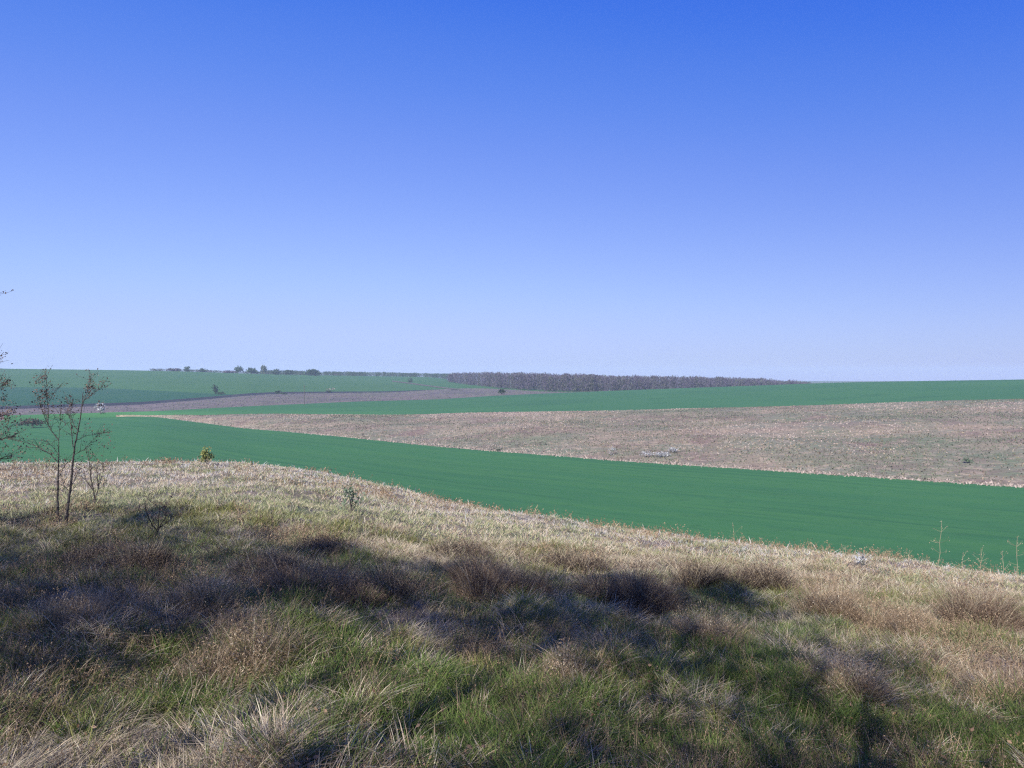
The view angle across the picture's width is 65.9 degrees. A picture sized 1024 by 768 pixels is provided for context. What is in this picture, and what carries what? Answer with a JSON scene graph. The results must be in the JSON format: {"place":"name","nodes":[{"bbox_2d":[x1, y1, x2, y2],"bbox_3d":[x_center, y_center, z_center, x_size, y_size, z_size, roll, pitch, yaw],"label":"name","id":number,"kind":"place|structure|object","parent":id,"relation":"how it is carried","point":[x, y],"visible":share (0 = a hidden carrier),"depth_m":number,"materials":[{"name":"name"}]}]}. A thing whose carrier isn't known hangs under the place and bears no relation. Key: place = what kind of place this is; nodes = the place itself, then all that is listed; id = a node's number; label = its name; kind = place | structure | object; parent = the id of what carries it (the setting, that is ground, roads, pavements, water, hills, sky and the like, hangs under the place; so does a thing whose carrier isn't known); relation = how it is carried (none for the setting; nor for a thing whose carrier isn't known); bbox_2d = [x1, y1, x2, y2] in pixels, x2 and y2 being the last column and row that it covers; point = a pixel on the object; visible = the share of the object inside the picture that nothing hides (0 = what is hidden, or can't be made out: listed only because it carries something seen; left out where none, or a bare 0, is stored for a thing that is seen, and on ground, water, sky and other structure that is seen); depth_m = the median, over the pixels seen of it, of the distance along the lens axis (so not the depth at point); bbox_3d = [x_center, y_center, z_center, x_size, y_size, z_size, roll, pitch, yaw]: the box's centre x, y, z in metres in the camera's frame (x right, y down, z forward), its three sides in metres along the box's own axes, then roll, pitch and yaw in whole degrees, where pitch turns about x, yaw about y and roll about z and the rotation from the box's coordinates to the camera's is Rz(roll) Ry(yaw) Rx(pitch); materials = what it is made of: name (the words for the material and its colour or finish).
{"place":"outdoors","nodes":[
{"label":"outdoors","id":0,"kind":"place"},
{"bbox_2d":[0,387,233,405],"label":"dark field","id":1,"kind":"structure","parent":0,"point":[21,396],"depth_m":534.02,"materials":[{"name":"green plant"}]},
{"bbox_2d":[0,388,567,419],"bbox_3d":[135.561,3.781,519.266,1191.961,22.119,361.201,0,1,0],"label":"fallow strip","id":2,"kind":"object","parent":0,"point":[247,401],"visible":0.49,"depth_m":457.53,"materials":[{"name":"brown soil"}]},
{"bbox_2d":[0,389,437,408],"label":"field ditch","id":3,"kind":"object","parent":2,"relation":"on","point":[131,403],"visible":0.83,"depth_m":490.20,"materials":[{"name":"soil"}]},
{"bbox_2d":[9,379,1023,487],"bbox_3d":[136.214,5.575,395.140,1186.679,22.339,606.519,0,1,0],"label":"dry tussocks","id":4,"kind":"object","parent":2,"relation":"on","point":[910,415],"visible":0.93,"depth_m":216.02,"materials":[{"name":"beige plant"}]},
{"bbox_2d":[0,369,607,393],"bbox_3d":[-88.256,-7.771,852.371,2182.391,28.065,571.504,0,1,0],"label":"field","id":5,"kind":"structure","parent":0,"point":[204,382],"depth_m":755.08,"materials":[{"name":"green plant"}]},
{"bbox_2d":[166,368,180,370],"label":"tree","id":6,"kind":"object","parent":5,"relation":"on","point":[173,369],"visible":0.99,"depth_m":997.26,"materials":[{"name":"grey plant"}]},
{"bbox_2d":[234,365,243,372],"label":"tree","id":7,"kind":"object","parent":5,"relation":"on","point":[238,369],"visible":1,"depth_m":997.68,"materials":[{"name":"green plant"}]},
{"bbox_2d":[150,368,340,375],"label":"hedgerow","id":8,"kind":"object","parent":5,"relation":"on","point":[197,370],"visible":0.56,"depth_m":1023.44,"materials":[{"name":"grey plant"}]},
{"bbox_2d":[246,367,258,373],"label":"tree","id":9,"kind":"object","parent":5,"relation":"on","point":[251,370],"visible":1,"depth_m":997.20,"materials":[{"name":"green plant"}]},
{"bbox_2d":[260,365,267,372],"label":"tree","id":10,"kind":"object","parent":5,"relation":"on","point":[263,368],"visible":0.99,"depth_m":999.32,"materials":[{"name":"green plant"}]},
{"bbox_2d":[270,369,280,374],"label":"tree","id":11,"kind":"object","parent":5,"relation":"on","point":[276,371],"visible":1,"depth_m":996.00,"materials":[{"name":"green plant"}]},
{"bbox_2d":[283,370,296,374],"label":"tree","id":12,"kind":"object","parent":5,"relation":"on","point":[288,372],"visible":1,"depth_m":996.29,"materials":[{"name":"green plant"}]},
{"bbox_2d":[303,369,321,375],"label":"tree","id":13,"kind":"object","parent":5,"relation":"on","point":[314,372],"visible":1,"depth_m":997.15,"materials":[{"name":"green plant"}]},
{"bbox_2d":[262,370,448,379],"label":"treeline","id":14,"kind":"object","parent":5,"relation":"on","point":[400,374],"visible":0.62,"depth_m":1150.89,"materials":[{"name":"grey plant"}]},
{"bbox_2d":[446,371,810,391],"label":"woods","id":15,"kind":"object","parent":5,"relation":"on","point":[590,382],"visible":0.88,"depth_m":649.96,"materials":[{"name":"brown plant"}]},
{"bbox_2d":[392,381,461,389],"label":"path","id":16,"kind":"structure","parent":0,"point":[426,385],"depth_m":765.66,"materials":[{"name":"brown soil"}]},
{"bbox_2d":[0,417,1023,575],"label":"valley field","id":17,"kind":"structure","parent":0,"point":[823,510],"depth_m":122.95,"materials":[{"name":"green plant"}]},
{"bbox_2d":[13,421,27,425],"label":"thicket","id":18,"kind":"object","parent":17,"relation":"on","point":[21,424],"visible":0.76,"depth_m":294.95,"materials":[{"name":"green plant"}]},
{"bbox_2d":[19,418,48,427],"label":"thicket","id":19,"kind":"object","parent":17,"relation":"on","point":[34,422],"visible":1,"depth_m":279.06,"materials":[{"name":"grey plant"}]},
{"bbox_2d":[0,456,1023,767],"bbox_3d":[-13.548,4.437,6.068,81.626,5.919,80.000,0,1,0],"label":"ground","id":20,"kind":"structure","parent":0,"point":[384,608],"depth_m":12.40,"materials":[{"name":"beige plant"}]},
{"bbox_2d":[0,289,32,462],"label":"sapling","id":21,"kind":"object","parent":20,"relation":"on","point":[7,413],"visible":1,"depth_m":10.96,"materials":[{"name":"brown plant"}]},
{"bbox_2d":[0,365,82,520],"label":"sapling","id":22,"kind":"object","parent":20,"relation":"on","point":[38,447],"visible":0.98,"depth_m":12.24,"materials":[{"name":"brown plant"}]},
{"bbox_2d":[0,576,133,641],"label":"weed clump","id":23,"kind":"object","parent":20,"relation":"on","point":[66,607],"visible":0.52,"depth_m":5.33,"materials":[{"name":"plant"}]},
{"bbox_2d":[26,527,135,567],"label":"bramble bush","id":24,"kind":"object","parent":20,"relation":"on","point":[90,548],"visible":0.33,"depth_m":8.24,"materials":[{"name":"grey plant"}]},
{"bbox_2d":[54,368,114,523],"bbox_3d":[-6.615,0.971,12.224,0.993,2.448,0.638,0,1,0],"label":"sapling","id":25,"kind":"object","parent":20,"relation":"on","point":[72,466],"visible":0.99,"depth_m":12.15,"materials":[{"name":"brown plant"}]},
{"bbox_2d":[75,441,118,502],"bbox_3d":[-7.449,1.609,14.153,0.543,1.235,0.994,0,1,0],"label":"sapling","id":26,"kind":"object","parent":20,"relation":"on","point":[91,486],"visible":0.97,"depth_m":14.09,"materials":[{"name":"brown plant"}]},
{"bbox_2d":[92,524,189,571],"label":"bramble bush","id":27,"kind":"object","parent":20,"relation":"on","point":[141,553],"visible":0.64,"depth_m":7.62,"materials":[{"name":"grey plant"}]},
{"bbox_2d":[136,490,183,536],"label":"bush","id":28,"kind":"object","parent":20,"relation":"on","point":[158,526],"visible":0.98,"depth_m":9.90,"materials":[{"name":"brown plant"}]},
{"bbox_2d":[150,563,252,621],"bbox_3d":[-2.259,1.511,5.730,0.863,0.433,0.894,0,1,0],"label":"weed clump","id":29,"kind":"object","parent":20,"relation":"on","point":[220,599],"visible":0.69,"depth_m":5.71,"materials":[{"name":"plant"}]},
{"bbox_2d":[198,445,215,463],"bbox_3d":[-12.714,2.944,32.883,0.625,0.837,0.594,0,1,0],"label":"young tree","id":30,"kind":"object","parent":20,"relation":"on","point":[207,456],"visible":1,"depth_m":32.84,"materials":[{"name":"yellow plant"}]},
{"bbox_2d":[167,610,314,692],"bbox_3d":[-1.660,1.650,4.898,0.897,0.472,0.914,0,1,19],"label":"weed clump","id":31,"kind":"object","parent":20,"relation":"on","point":[253,657],"visible":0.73,"depth_m":4.89,"materials":[{"name":"plant"}]},
{"bbox_2d":[224,539,311,577],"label":"bramble bush","id":32,"kind":"object","parent":20,"relation":"on","point":[276,555],"visible":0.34,"depth_m":7.42,"materials":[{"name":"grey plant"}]},
{"bbox_2d":[230,544,397,611],"bbox_3d":[-1.641,1.642,6.802,1.216,0.627,1.464,1,1,35],"label":"bramble bush","id":33,"kind":"object","parent":20,"relation":"on","point":[345,585],"visible":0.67,"depth_m":6.79,"materials":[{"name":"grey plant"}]},
{"bbox_2d":[288,522,365,559],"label":"bramble bush","id":34,"kind":"object","parent":20,"relation":"on","point":[323,546],"visible":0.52,"depth_m":9.78,"materials":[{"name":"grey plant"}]},
{"bbox_2d":[337,484,367,511],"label":"tall weed","id":35,"kind":"object","parent":20,"relation":"on","point":[348,491],"visible":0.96,"depth_m":13.82,"materials":[{"name":"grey plant"}]},
{"bbox_2d":[354,550,456,601],"bbox_3d":[-1.045,1.830,7.291,1.117,0.648,1.208,0,1,0],"label":"bramble bush","id":36,"kind":"object","parent":20,"relation":"on","point":[396,583],"visible":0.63,"depth_m":7.25,"materials":[{"name":"brown plant"}]},
{"bbox_2d":[426,533,498,560],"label":"bramble bush","id":37,"kind":"object","parent":20,"relation":"on","point":[453,544],"visible":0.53,"depth_m":10.69,"materials":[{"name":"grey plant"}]},
{"bbox_2d":[425,539,581,605],"bbox_3d":[-0.121,1.926,7.992,1.793,0.776,1.834,0,1,0],"label":"clump","id":38,"kind":"object","parent":20,"relation":"on","point":[479,575],"visible":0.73,"depth_m":8.05,"materials":[{"name":"brown plant"}]},
{"bbox_2d":[0,495,1023,767],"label":"green grass","id":39,"kind":"structure","parent":20,"relation":"on","point":[438,677],"depth_m":4.79,"materials":[{"name":"green plant"}]},
{"bbox_2d":[0,461,1023,664],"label":"short grass","id":40,"kind":"structure","parent":20,"relation":"on","point":[142,500],"depth_m":12.94,"materials":[{"name":"beige plant"}]},
{"bbox_2d":[0,557,1023,767],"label":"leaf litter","id":41,"kind":"object","parent":20,"relation":"on","point":[343,744],"visible":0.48,"depth_m":4.30,"materials":[{"name":"brown plant"}]},
{"bbox_2d":[526,636,609,685],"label":"weed clump","id":42,"kind":"object","parent":20,"relation":"on","point":[563,666],"visible":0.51,"depth_m":5.16,"materials":[{"name":"plant"}]},
{"bbox_2d":[541,539,616,573],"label":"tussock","id":43,"kind":"object","parent":20,"relation":"on","point":[580,560],"visible":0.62,"depth_m":11.24,"materials":[{"name":"brown plant"}]},
{"bbox_2d":[561,546,711,619],"bbox_3d":[1.285,2.152,8.577,1.845,0.700,1.481,0,1,0],"label":"bramble bush","id":44,"kind":"object","parent":20,"relation":"on","point":[620,588],"visible":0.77,"depth_m":8.52,"materials":[{"name":"brown plant"}]},
{"bbox_2d":[657,544,742,591],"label":"bramble bush","id":45,"kind":"object","parent":20,"relation":"on","point":[694,575],"visible":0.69,"depth_m":9.87,"materials":[{"name":"brown plant"}]},
{"bbox_2d":[659,601,763,649],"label":"weed clump","id":46,"kind":"object","parent":20,"relation":"on","point":[706,626],"visible":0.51,"depth_m":6.55,"materials":[{"name":"plant"}]},
{"bbox_2d":[709,556,810,593],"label":"bramble bush","id":47,"kind":"object","parent":20,"relation":"on","point":[758,577],"visible":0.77,"depth_m":10.21,"materials":[{"name":"brown plant"}]},
{"bbox_2d":[773,571,877,621],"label":"weed clump","id":48,"kind":"object","parent":20,"relation":"on","point":[832,604],"visible":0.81,"depth_m":8.65,"materials":[{"name":"plant"}]},
{"bbox_2d":[769,634,909,706],"bbox_3d":[2.223,1.928,5.280,0.923,0.535,1.013,-1,1,-30],"label":"weed clump","id":49,"kind":"object","parent":20,"relation":"on","point":[833,673],"visible":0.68,"depth_m":5.20,"materials":[{"name":"plant"}]},
{"bbox_2d":[852,552,866,565],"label":"flowering shrub","id":50,"kind":"object","parent":20,"relation":"on","point":[859,557],"visible":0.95,"depth_m":16.19,"materials":[{"name":"grey plant"}]},
{"bbox_2d":[840,589,945,641],"bbox_3d":[4.075,2.410,8.278,1.364,0.481,1.299,-1,1,-41],"label":"weed clump","id":51,"kind":"object","parent":20,"relation":"on","point":[895,617],"visible":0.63,"depth_m":8.30,"materials":[{"name":"plant"}]},
{"bbox_2d":[929,521,949,563],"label":"dry stalk","id":52,"kind":"object","parent":20,"relation":"on","point":[939,542],"visible":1,"depth_m":17.05,"materials":[{"name":"beige plant"}]},
{"bbox_2d":[909,558,1023,633],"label":"bramble bush","id":53,"kind":"object","parent":20,"relation":"on","point":[981,608],"visible":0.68,"depth_m":8.39,"materials":[{"name":"brown plant"}]},
{"bbox_2d":[972,545,988,572],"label":"dry stalk","id":54,"kind":"object","parent":20,"relation":"on","point":[980,564],"visible":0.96,"depth_m":17.82,"materials":[{"name":"beige plant"}]},
{"bbox_2d":[1007,536,1022,575],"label":"dry stalk","id":55,"kind":"object","parent":20,"relation":"on","point":[1016,552],"visible":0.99,"depth_m":16.96,"materials":[{"name":"beige plant"}]},
{"bbox_2d":[0,0,1023,380],"label":"sky","id":56,"kind":"structure","parent":0,"point":[783,190],"materials":[{"name":"blue"}]},
{"bbox_2d":[4,379,1023,419],"bbox_3d":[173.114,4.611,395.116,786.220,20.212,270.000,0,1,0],"label":"field","id":57,"kind":"structure","parent":0,"point":[803,394],"depth_m":340.43,"materials":[{"name":"green plant"}]},
{"bbox_2d":[93,403,105,413],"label":"flowering tree","id":58,"kind":"object","parent":57,"relation":"on","point":[101,409],"visible":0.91,"depth_m":338.98,"materials":[{"name":"grey plant"}]},
{"bbox_2d":[116,399,1023,485],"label":"dry hillside","id":59,"kind":"structure","parent":0,"point":[410,432],"depth_m":199.38,"materials":[{"name":"beige plant"}]},
{"bbox_2d":[486,444,501,449],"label":"pale shrub","id":60,"kind":"object","parent":59,"relation":"on","point":[494,447],"visible":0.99,"depth_m":197.91,"materials":[{"name":"grey plant"}]},
{"bbox_2d":[639,451,670,456],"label":"flowering shrub","id":61,"kind":"object","parent":59,"relation":"on","point":[660,454],"visible":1,"depth_m":172.12,"materials":[{"name":"grey plant"}]},
{"bbox_2d":[668,447,677,452],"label":"flowering shrub","id":62,"kind":"object","parent":59,"relation":"on","point":[673,450],"visible":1,"depth_m":176.06,"materials":[{"name":"grey plant"}]},
{"bbox_2d":[960,456,973,462],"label":"green shrub","id":63,"kind":"object","parent":59,"relation":"on","point":[967,459],"visible":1,"depth_m":142.86,"materials":[{"name":"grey plant"}]},
{"bbox_2d":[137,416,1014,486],"bbox_3d":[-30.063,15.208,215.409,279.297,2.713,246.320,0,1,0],"label":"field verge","id":64,"kind":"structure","parent":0,"point":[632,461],"depth_m":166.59,"materials":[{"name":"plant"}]},
{"bbox_2d":[458,381,890,389],"bbox_3d":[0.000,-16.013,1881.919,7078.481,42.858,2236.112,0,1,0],"label":"distant land","id":65,"kind":"structure","parent":0,"point":[789,381],"depth_m":2562.00,"materials":[{"name":"green plant"}]},
{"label":"bank","id":66,"kind":"structure","parent":0,"visible":0},
{"bbox_2d":[0,457,1023,589],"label":"bleached grass","id":67,"kind":"structure","parent":66,"relation":"on","point":[398,491],"depth_m":21.80,"materials":[{"name":"plant"}]}
]}

